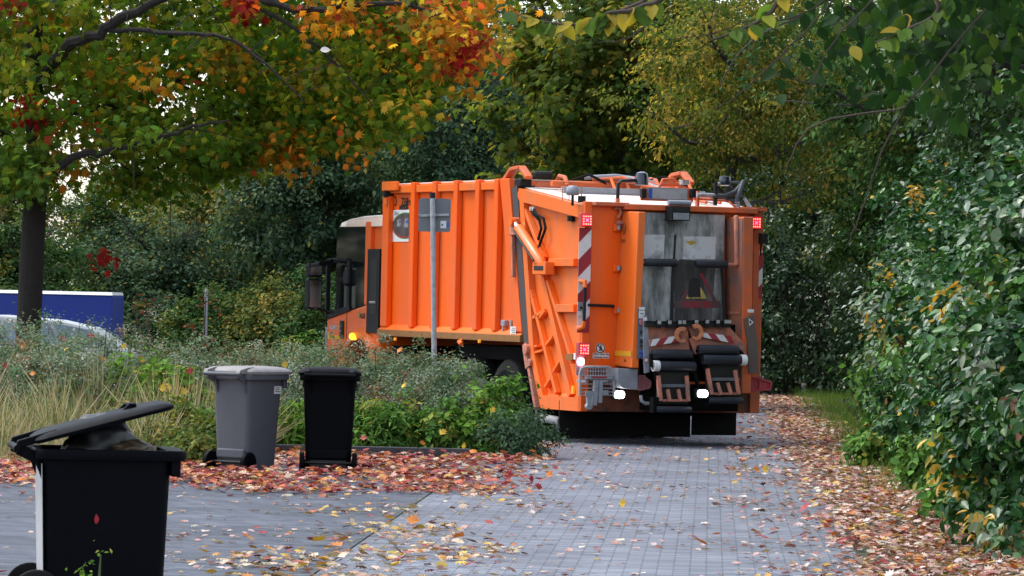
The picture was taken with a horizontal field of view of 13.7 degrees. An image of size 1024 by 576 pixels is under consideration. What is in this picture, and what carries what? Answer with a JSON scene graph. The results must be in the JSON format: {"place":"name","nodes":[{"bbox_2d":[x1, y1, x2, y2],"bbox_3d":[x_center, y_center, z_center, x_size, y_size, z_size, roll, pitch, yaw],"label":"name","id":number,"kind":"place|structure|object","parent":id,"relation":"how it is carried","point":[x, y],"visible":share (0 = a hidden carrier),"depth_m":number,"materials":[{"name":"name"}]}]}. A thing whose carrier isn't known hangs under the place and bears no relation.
{"place":"outdoors","nodes":[
{"label":"outdoors","id":0,"kind":"place"},
{"bbox_2d":[0,315,135,366],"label":"parked car","id":1,"kind":"object","parent":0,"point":[68,324],"visible":0.03,"depth_m":65.77,"materials":[{"name":"silver metal"}]},
{"bbox_2d":[0,455,470,575],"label":"driveway","id":2,"kind":"structure","parent":0,"point":[18,539],"depth_m":33.33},
{"bbox_2d":[65,540,111,575],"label":"weed","id":3,"kind":"object","parent":2,"relation":"on","point":[81,573],"visible":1,"depth_m":21.45,"materials":[{"name":"green plant"}]},
{"bbox_2d":[8,400,186,575],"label":"wheeled bin","id":4,"kind":"object","parent":2,"relation":"on","point":[122,495],"visible":0.98,"depth_m":23.01,"materials":[{"name":"black plastic"}]},
{"bbox_2d":[61,412,135,449],"bbox_3d":[-2.252,0.864,23.300,0.406,0.370,0.402,1,0,-22],"label":"rubbish bag","id":5,"kind":"object","parent":4,"relation":"in","point":[106,438],"visible":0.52,"depth_m":23.14,"materials":[{"name":"black plastic"}]},
{"bbox_2d":[112,438,155,450],"bbox_3d":[-2.075,0.879,23.253,0.286,0.119,0.391,1,0,0],"label":"rubbish bag","id":6,"kind":"object","parent":4,"relation":"in","point":[136,444],"visible":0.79,"depth_m":23.12,"materials":[{"name":"brown plastic"}]},
{"bbox_2d":[202,366,292,471],"bbox_3d":[-2.658,1.307,42.632,0.586,1.058,0.829,1,0,35],"label":"wheeled bin","id":7,"kind":"object","parent":2,"relation":"on","point":[247,399],"visible":0.95,"depth_m":42.45,"materials":[{"name":"grey plastic"}]},
{"bbox_2d":[298,367,361,472],"bbox_3d":[-1.842,1.326,42.947,0.637,1.058,0.864,1,0,-3],"label":"wheeled bin","id":8,"kind":"object","parent":2,"relation":"on","point":[329,398],"visible":0.92,"depth_m":42.69,"materials":[{"name":"black plastic"}]},
{"bbox_2d":[0,446,566,497],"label":"fallen leaves","id":9,"kind":"object","parent":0,"point":[327,486],"depth_m":41.27,"materials":[{"name":"red plant"}]},
{"bbox_2d":[0,0,850,304],"label":"sky","id":10,"kind":"structure","parent":0,"point":[76,137],"materials":[{"name":"white"}]},
{"bbox_2d":[314,390,865,575],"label":"road","id":11,"kind":"structure","parent":0,"point":[673,556],"depth_m":35.10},
{"bbox_2d":[317,463,471,572],"bbox_3d":[-0.855,1.845,36.485,0.218,0.077,20.904,1,0,3],"label":"joint moss","id":12,"kind":"object","parent":11,"relation":"on","point":[378,528],"visible":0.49,"depth_m":31.77,"materials":[{"name":"green plant"}]},
{"bbox_2d":[305,165,771,436],"bbox_3d":[0.259,0.179,57.288,2.850,3.507,9.707,1,0,-24],"label":"garbage truck","id":13,"kind":"object","parent":11,"relation":"on","point":[615,305],"visible":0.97,"depth_m":53.99,"materials":[{"name":"metal"}]},
{"bbox_2d":[227,310,1023,575],"bbox_3d":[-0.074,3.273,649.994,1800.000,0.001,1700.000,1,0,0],"label":"ground","id":14,"kind":"structure","parent":0,"point":[863,552],"depth_m":34.17,"materials":[{"name":"soil"}]},
{"bbox_2d":[0,273,17,289],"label":"woodland shrub","id":15,"kind":"object","parent":14,"relation":"on","point":[8,287],"depth_m":80.92,"materials":[{"name":"green plant"}]},
{"bbox_2d":[0,317,42,365],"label":"cotoneaster shrub","id":16,"kind":"object","parent":14,"relation":"on","point":[20,333],"visible":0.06,"depth_m":50.09,"materials":[{"name":"green plant"}]},
{"bbox_2d":[0,326,56,411],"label":"cotoneaster shrub","id":17,"kind":"object","parent":14,"relation":"on","point":[4,355],"visible":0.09,"depth_m":47.47,"materials":[{"name":"green plant"}]},
{"bbox_2d":[0,144,95,276],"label":"woodland tree","id":18,"kind":"object","parent":14,"relation":"on","point":[13,214],"visible":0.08,"depth_m":96.33,"materials":[{"name":"green plant"}]},
{"bbox_2d":[0,199,119,291],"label":"woodland tree","id":19,"kind":"object","parent":14,"relation":"on","point":[10,261],"visible":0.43,"depth_m":87.29,"materials":[{"name":"green plant"}]},
{"bbox_2d":[0,290,123,340],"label":"box trailer","id":20,"kind":"object","parent":14,"relation":"on","point":[81,306],"visible":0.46,"depth_m":72.00,"materials":[{"name":"metal"}]},
{"bbox_2d":[1,307,124,394],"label":"cotoneaster shrub","id":21,"kind":"object","parent":14,"relation":"on","point":[24,347],"visible":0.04,"depth_m":49.11,"materials":[{"name":"green plant"}]},
{"bbox_2d":[0,311,146,418],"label":"cotoneaster shrub","id":22,"kind":"object","parent":14,"relation":"on","point":[40,364],"visible":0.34,"depth_m":46.87,"materials":[{"name":"green plant"}]},
{"bbox_2d":[48,155,191,300],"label":"woodland tree","id":23,"kind":"object","parent":14,"relation":"on","point":[102,214],"visible":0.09,"depth_m":104.76,"materials":[{"name":"green plant"}]},
{"bbox_2d":[118,300,153,366],"bbox_3d":[-4.673,0.986,53.933,0.585,1.725,0.534,1,0,-23],"label":"bare sapling","id":24,"kind":"object","parent":14,"relation":"on","point":[135,329],"visible":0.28,"depth_m":53.94,"materials":[{"name":"brown plant"}]},
{"bbox_2d":[74,304,206,393],"bbox_3d":[-4.492,1.088,50.310,1.919,1.820,2.217,1,0,23],"label":"cotoneaster shrub","id":25,"kind":"object","parent":14,"relation":"on","point":[131,341],"visible":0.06,"depth_m":50.16,"materials":[{"name":"green plant"}]},
{"bbox_2d":[104,347,193,411],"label":"leafy plant","id":26,"kind":"object","parent":14,"relation":"on","point":[156,375],"visible":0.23,"depth_m":46.79,"materials":[{"name":"green plant"}]},
{"bbox_2d":[0,343,303,467],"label":"dry grass","id":27,"kind":"structure","parent":14,"relation":"on","point":[15,421],"depth_m":45.46,"materials":[{"name":"plant"}]},
{"bbox_2d":[128,292,186,354],"bbox_3d":[-4.450,0.932,53.926,0.797,1.844,0.690,1,0,0],"label":"bare sapling","id":28,"kind":"object","parent":14,"relation":"on","point":[148,328],"visible":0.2,"depth_m":53.98,"materials":[{"name":"brown plant"}]},
{"bbox_2d":[58,193,260,334],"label":"woodland tree","id":29,"kind":"object","parent":14,"relation":"on","point":[166,265],"visible":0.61,"depth_m":89.27,"materials":[{"name":"green plant"}]},
{"bbox_2d":[131,392,190,434],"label":"leafy plant","id":30,"kind":"object","parent":14,"relation":"on","point":[172,395],"visible":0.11,"depth_m":45.19,"materials":[{"name":"green plant"}]},
{"bbox_2d":[133,413,190,464],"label":"leafy plant","id":31,"kind":"object","parent":14,"relation":"on","point":[148,436],"visible":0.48,"depth_m":44.10,"materials":[{"name":"green plant"}]},
{"bbox_2d":[104,101,221,316],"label":"woodland tree","id":32,"kind":"object","parent":14,"relation":"on","point":[151,194],"visible":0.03,"depth_m":99.49,"materials":[{"name":"green plant"}]},
{"bbox_2d":[120,273,214,357],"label":"woodland shrub","id":33,"kind":"object","parent":14,"relation":"on","point":[128,316],"visible":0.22,"depth_m":81.87,"materials":[{"name":"green plant"}]},
{"bbox_2d":[146,399,205,435],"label":"leafy plant","id":34,"kind":"object","parent":14,"relation":"on","point":[178,410],"visible":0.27,"depth_m":44.93,"materials":[{"name":"green plant"}]},
{"bbox_2d":[151,423,214,464],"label":"leafy plant","id":35,"kind":"object","parent":14,"relation":"on","point":[180,436],"visible":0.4,"depth_m":43.87,"materials":[{"name":"green plant"}]},
{"bbox_2d":[124,325,247,396],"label":"cotoneaster shrub","id":36,"kind":"object","parent":14,"relation":"on","point":[197,358],"visible":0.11,"depth_m":49.41,"materials":[{"name":"green plant"}]},
{"bbox_2d":[162,364,213,414],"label":"leafy plant","id":37,"kind":"object","parent":14,"relation":"on","point":[184,379],"visible":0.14,"depth_m":46.51,"materials":[{"name":"green plant"}]},
{"bbox_2d":[162,414,216,464],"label":"leafy plant","id":38,"kind":"object","parent":14,"relation":"on","point":[194,445],"visible":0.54,"depth_m":43.63,"materials":[{"name":"green plant"}]},
{"bbox_2d":[166,386,215,423],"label":"leafy plant","id":39,"kind":"object","parent":14,"relation":"on","point":[201,412],"visible":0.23,"depth_m":45.32,"materials":[{"name":"green plant"}]},
{"bbox_2d":[180,411,216,444],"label":"leafy plant","id":40,"kind":"object","parent":14,"relation":"on","point":[208,425],"visible":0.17,"depth_m":44.66,"materials":[{"name":"green plant"}]},
{"bbox_2d":[182,283,222,379],"bbox_3d":[-3.949,0.902,54.017,0.533,1.929,0.649,1,0,-13],"label":"bare sapling","id":41,"kind":"object","parent":14,"relation":"on","point":[193,327],"visible":0.28,"depth_m":54.01,"materials":[{"name":"brown plant"}]},
{"bbox_2d":[130,168,281,346],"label":"woodland tree","id":42,"kind":"object","parent":14,"relation":"on","point":[201,217],"visible":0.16,"depth_m":92.20,"materials":[{"name":"green plant"}]},
{"bbox_2d":[204,289,207,351],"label":"slender post","id":43,"kind":"object","parent":14,"relation":"on","point":[206,320],"visible":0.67,"depth_m":73.97,"materials":[{"name":"metal"}]},
{"bbox_2d":[150,277,262,368],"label":"woodland shrub","id":44,"kind":"object","parent":14,"relation":"on","point":[178,320],"visible":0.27,"depth_m":79.63,"materials":[{"name":"green plant"}]},
{"bbox_2d":[189,290,241,383],"bbox_3d":[-3.811,0.947,53.958,0.676,1.841,0.594,1,0,40],"label":"bare sapling","id":45,"kind":"object","parent":14,"relation":"on","point":[219,314],"visible":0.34,"depth_m":53.95,"materials":[{"name":"brown plant"}]},
{"bbox_2d":[204,336,314,409],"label":"cotoneaster shrub","id":46,"kind":"object","parent":14,"relation":"on","point":[251,359],"visible":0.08,"depth_m":50.29,"materials":[{"name":"green plant"}]},
{"bbox_2d":[209,265,330,365],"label":"woodland shrub","id":47,"kind":"object","parent":14,"relation":"on","point":[252,317],"visible":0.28,"depth_m":78.73,"materials":[{"name":"green plant"}]},
{"bbox_2d":[0,0,542,354],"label":"maple tree","id":48,"kind":"object","parent":14,"relation":"on","point":[351,91],"visible":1,"depth_m":60.90,"materials":[{"name":"green plant"}]},
{"bbox_2d":[188,98,391,323],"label":"woodland tree","id":49,"kind":"object","parent":14,"relation":"on","point":[276,242],"visible":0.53,"depth_m":84.34,"materials":[{"name":"green plant"}]},
{"bbox_2d":[276,398,304,444],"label":"leafy plant","id":50,"kind":"object","parent":14,"relation":"on","point":[296,428],"visible":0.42,"depth_m":47.75,"materials":[{"name":"green plant"}]},
{"bbox_2d":[260,259,335,366],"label":"woodland shrub","id":51,"kind":"object","parent":14,"relation":"on","point":[290,328],"visible":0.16,"depth_m":77.67,"materials":[{"name":"green plant"}]},
{"bbox_2d":[274,328,330,366],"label":"leafy plant","id":52,"kind":"object","parent":14,"relation":"on","point":[308,338],"visible":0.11,"depth_m":53.30,"materials":[{"name":"green plant"}]},
{"bbox_2d":[256,324,386,418],"bbox_3d":[-2.273,1.194,49.623,1.924,1.570,2.509,1,0,0],"label":"cotoneaster shrub","id":53,"kind":"object","parent":14,"relation":"on","point":[296,384],"visible":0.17,"depth_m":49.27,"materials":[{"name":"green plant"}]},
{"bbox_2d":[312,291,335,357],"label":"woodland shrub","id":54,"kind":"object","parent":14,"relation":"on","point":[331,305],"visible":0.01,"depth_m":77.05,"materials":[{"name":"green plant"}]},
{"bbox_2d":[279,142,404,322],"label":"woodland tree","id":55,"kind":"object","parent":14,"relation":"on","point":[337,206],"visible":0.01,"depth_m":86.36,"materials":[{"name":"green plant"}]},
{"bbox_2d":[352,395,369,441],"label":"leafy plant","id":56,"kind":"object","parent":14,"relation":"on","point":[356,412],"visible":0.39,"depth_m":48.01,"materials":[{"name":"green plant"}]},
{"bbox_2d":[275,444,469,456],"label":"kerb","id":57,"kind":"structure","parent":14,"relation":"on","point":[437,452],"depth_m":47.38,"materials":[{"name":"concrete"}]},
{"bbox_2d":[352,415,395,446],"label":"leafy plant","id":58,"kind":"object","parent":14,"relation":"on","point":[363,441],"visible":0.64,"depth_m":47.75,"materials":[{"name":"green plant"}]},
{"bbox_2d":[353,400,403,437],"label":"leafy plant","id":59,"kind":"object","parent":14,"relation":"on","point":[382,405],"visible":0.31,"depth_m":48.30,"materials":[{"name":"green plant"}]},
{"bbox_2d":[352,392,416,446],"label":"leafy plant","id":60,"kind":"object","parent":14,"relation":"on","point":[402,428],"visible":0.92,"depth_m":47.74,"materials":[{"name":"green plant"}]},
{"bbox_2d":[335,332,457,405],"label":"cotoneaster shrub","id":61,"kind":"object","parent":14,"relation":"on","point":[381,354],"visible":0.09,"depth_m":50.12,"materials":[{"name":"green plant"}]},
{"bbox_2d":[329,53,466,202],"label":"woodland tree","id":62,"kind":"object","parent":14,"relation":"on","point":[402,173],"depth_m":89.45,"materials":[{"name":"green plant"}]},
{"bbox_2d":[377,386,425,446],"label":"leafy plant","id":63,"kind":"object","parent":14,"relation":"on","point":[411,408],"visible":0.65,"depth_m":48.09,"materials":[{"name":"green plant"}]},
{"bbox_2d":[276,436,527,455],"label":"bed grass","id":64,"kind":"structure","parent":14,"relation":"on","point":[420,443],"depth_m":47.60,"materials":[{"name":"plant"}]},
{"bbox_2d":[396,425,433,446],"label":"leafy plant","id":65,"kind":"object","parent":14,"relation":"on","point":[416,436],"visible":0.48,"depth_m":47.93,"materials":[{"name":"green plant"}]},
{"bbox_2d":[355,333,484,418],"bbox_3d":[-1.042,1.348,49.476,1.899,1.641,2.598,1,0,0],"label":"cotoneaster shrub","id":66,"kind":"object","parent":14,"relation":"on","point":[424,392],"visible":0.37,"depth_m":49.09,"materials":[{"name":"green plant"}]},
{"bbox_2d":[399,405,441,440],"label":"leafy plant","id":67,"kind":"object","parent":14,"relation":"on","point":[424,416],"visible":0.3,"depth_m":48.25,"materials":[{"name":"green plant"}]},
{"bbox_2d":[418,192,450,375],"bbox_3d":[-0.987,0.510,52.511,0.397,3.372,0.106,1,0,0],"label":"road sign","id":68,"kind":"object","parent":14,"relation":"on","point":[434,215],"visible":0.87,"depth_m":52.52,"materials":[{"name":"metal"}]},
{"bbox_2d":[407,396,465,447],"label":"leafy plant","id":69,"kind":"object","parent":14,"relation":"on","point":[433,434],"visible":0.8,"depth_m":47.78,"materials":[{"name":"green plant"}]},
{"bbox_2d":[336,8,539,216],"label":"woodland tree","id":70,"kind":"object","parent":14,"relation":"on","point":[459,146],"visible":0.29,"depth_m":83.37,"materials":[{"name":"green plant"}]},
{"bbox_2d":[421,408,473,448],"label":"leafy plant","id":71,"kind":"object","parent":14,"relation":"on","point":[460,434],"visible":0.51,"depth_m":47.89,"materials":[{"name":"green plant"}]},
{"bbox_2d":[436,365,489,452],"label":"leafy plant","id":72,"kind":"object","parent":14,"relation":"on","point":[461,412],"visible":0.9,"depth_m":47.87,"materials":[{"name":"green plant"}]},
{"bbox_2d":[451,424,510,455],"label":"leafy plant","id":73,"kind":"object","parent":14,"relation":"on","point":[490,447],"visible":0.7,"depth_m":47.75,"materials":[{"name":"green plant"}]},
{"bbox_2d":[428,358,533,414],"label":"cotoneaster shrub","id":74,"kind":"object","parent":14,"relation":"on","point":[480,381],"visible":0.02,"depth_m":49.93,"materials":[{"name":"green plant"}]},
{"bbox_2d":[409,0,557,179],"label":"woodland tree","id":75,"kind":"object","parent":14,"relation":"on","point":[502,32],"depth_m":105.48,"materials":[{"name":"green plant"}]},
{"bbox_2d":[459,366,540,449],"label":"leafy plant","id":76,"kind":"object","parent":14,"relation":"on","point":[494,391],"visible":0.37,"depth_m":48.56,"materials":[{"name":"green plant"}]},
{"bbox_2d":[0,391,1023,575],"bbox_3d":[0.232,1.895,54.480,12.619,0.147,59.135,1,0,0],"label":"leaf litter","id":77,"kind":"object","parent":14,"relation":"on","point":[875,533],"visible":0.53,"depth_m":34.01,"materials":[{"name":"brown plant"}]},
{"bbox_2d":[440,0,587,178],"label":"woodland tree","id":78,"kind":"object","parent":14,"relation":"on","point":[514,27],"depth_m":91.62,"materials":[{"name":"green plant"}]},
{"bbox_2d":[470,396,572,459],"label":"leafy plant","id":79,"kind":"object","parent":14,"relation":"on","point":[525,439],"visible":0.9,"depth_m":47.76,"materials":[{"name":"green plant"}]},
{"bbox_2d":[441,0,743,192],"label":"yellowing maple tree","id":80,"kind":"object","parent":14,"relation":"on","point":[568,68],"visible":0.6,"depth_m":71.94,"materials":[{"name":"green plant"}]},
{"bbox_2d":[521,0,761,198],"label":"woodland tree","id":81,"kind":"object","parent":14,"relation":"on","point":[626,3],"depth_m":87.62,"materials":[{"name":"green plant"}]},
{"bbox_2d":[586,0,871,247],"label":"field maple tree","id":82,"kind":"object","parent":14,"relation":"on","point":[708,149],"visible":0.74,"depth_m":68.30,"materials":[{"name":"green plant"}]},
{"bbox_2d":[687,0,811,305],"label":"woodland tree","id":83,"kind":"object","parent":14,"relation":"on","point":[731,2],"depth_m":93.06,"materials":[{"name":"green plant"}]},
{"bbox_2d":[691,150,815,392],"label":"hedge shrub","id":84,"kind":"object","parent":14,"relation":"on","point":[793,231],"visible":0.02,"depth_m":85.31,"materials":[{"name":"green plant"}]},
{"bbox_2d":[496,0,1023,244],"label":"overhanging tree","id":85,"kind":"object","parent":14,"relation":"on","point":[924,20],"visible":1,"depth_m":22.43,"materials":[{"name":"green plant"}]},
{"bbox_2d":[710,0,847,359],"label":"woodland tree","id":86,"kind":"object","parent":14,"relation":"on","point":[799,51],"visible":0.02,"depth_m":109.72,"materials":[{"name":"green plant"}]},
{"bbox_2d":[723,0,872,388],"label":"woodland tree","id":87,"kind":"object","parent":14,"relation":"on","point":[798,224],"depth_m":89.48,"materials":[{"name":"green plant"}]},
{"bbox_2d":[748,118,871,395],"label":"hedge shrub","id":88,"kind":"object","parent":14,"relation":"on","point":[802,314],"visible":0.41,"depth_m":82.66,"materials":[{"name":"green plant"}]},
{"bbox_2d":[767,1,915,303],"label":"broadleaf tree","id":89,"kind":"object","parent":14,"relation":"on","point":[846,251],"visible":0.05,"depth_m":71.58,"materials":[{"name":"green plant"}]},
{"bbox_2d":[804,190,881,396],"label":"hedge shrub","id":90,"kind":"object","parent":14,"relation":"on","point":[836,293],"visible":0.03,"depth_m":80.75,"materials":[{"name":"green plant"}]},
{"bbox_2d":[828,219,892,402],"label":"hedge shrub","id":91,"kind":"object","parent":14,"relation":"on","point":[858,333],"visible":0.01,"depth_m":74.25,"materials":[{"name":"green plant"}]},
{"bbox_2d":[788,386,935,493],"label":"verge grass","id":92,"kind":"structure","parent":14,"relation":"on","point":[832,400],"depth_m":65.57,"materials":[{"name":"green plant"}]},
{"bbox_2d":[712,0,1020,225],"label":"broadleaf tree","id":93,"kind":"object","parent":14,"relation":"on","point":[885,171],"visible":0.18,"depth_m":51.55,"materials":[{"name":"green plant"}]},
{"bbox_2d":[840,161,910,417],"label":"hedge shrub","id":94,"kind":"object","parent":14,"relation":"on","point":[856,328],"visible":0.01,"depth_m":67.96,"materials":[{"name":"green plant"}]},
{"bbox_2d":[839,416,923,469],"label":"verge plant","id":95,"kind":"object","parent":14,"relation":"on","point":[863,442],"visible":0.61,"depth_m":46.67,"materials":[{"name":"green plant"}]},
{"bbox_2d":[860,100,927,388],"bbox_3d":[6.722,-0.925,61.361,3.453,6.570,5.166,1,0,0],"label":"hedge shrub","id":96,"kind":"object","parent":14,"relation":"on","point":[889,233],"depth_m":61.47,"materials":[{"name":"green plant"}]},
{"bbox_2d":[827,114,982,432],"bbox_3d":[5.403,-0.118,50.886,3.292,4.596,4.613,1,0,0],"label":"hedge shrub","id":97,"kind":"object","parent":14,"relation":"on","point":[876,410],"visible":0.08,"depth_m":50.62,"materials":[{"name":"green plant"}]},
{"bbox_2d":[841,138,970,420],"bbox_3d":[6.153,-0.229,56.084,3.658,5.255,4.846,1,0,0],"label":"hedge shrub","id":98,"kind":"object","parent":14,"relation":"on","point":[854,412],"depth_m":55.80,"materials":[{"name":"green plant"}]},
{"bbox_2d":[890,423,952,491],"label":"verge plant","id":99,"kind":"object","parent":14,"relation":"on","point":[913,469],"visible":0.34,"depth_m":41.07,"materials":[{"name":"green plant"}]},
{"bbox_2d":[828,0,1023,183],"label":"broadleaf tree","id":100,"kind":"object","parent":14,"relation":"on","point":[987,108],"visible":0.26,"depth_m":40.90,"materials":[{"name":"green plant"}]},
{"bbox_2d":[838,74,1020,460],"bbox_3d":[5.238,-0.173,46.743,3.270,4.552,4.258,1,0,0],"label":"hedge shrub","id":101,"kind":"object","parent":14,"relation":"on","point":[915,222],"visible":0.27,"depth_m":46.55,"materials":[{"name":"green plant"}]},
{"bbox_2d":[871,88,1023,486],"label":"hedge shrub","id":102,"kind":"object","parent":14,"relation":"on","point":[919,403],"visible":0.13,"depth_m":42.24,"materials":[{"name":"green plant"}]},
{"bbox_2d":[910,446,987,522],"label":"verge plant","id":103,"kind":"object","parent":14,"relation":"on","point":[927,497],"visible":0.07,"depth_m":35.91,"materials":[{"name":"green plant"}]},
{"bbox_2d":[900,121,1023,481],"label":"hedge shrub","id":104,"kind":"object","parent":14,"relation":"on","point":[957,262],"visible":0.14,"depth_m":38.28,"materials":[{"name":"green plant"}]},
{"bbox_2d":[904,118,1023,564],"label":"hedge shrub","id":105,"kind":"object","parent":14,"relation":"on","point":[984,511],"visible":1,"depth_m":31.38,"materials":[{"name":"green plant"}]},
{"bbox_2d":[937,150,1023,487],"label":"hedge shrub","id":106,"kind":"object","parent":14,"relation":"on","point":[1010,256],"visible":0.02,"depth_m":34.99,"materials":[{"name":"green plant"}]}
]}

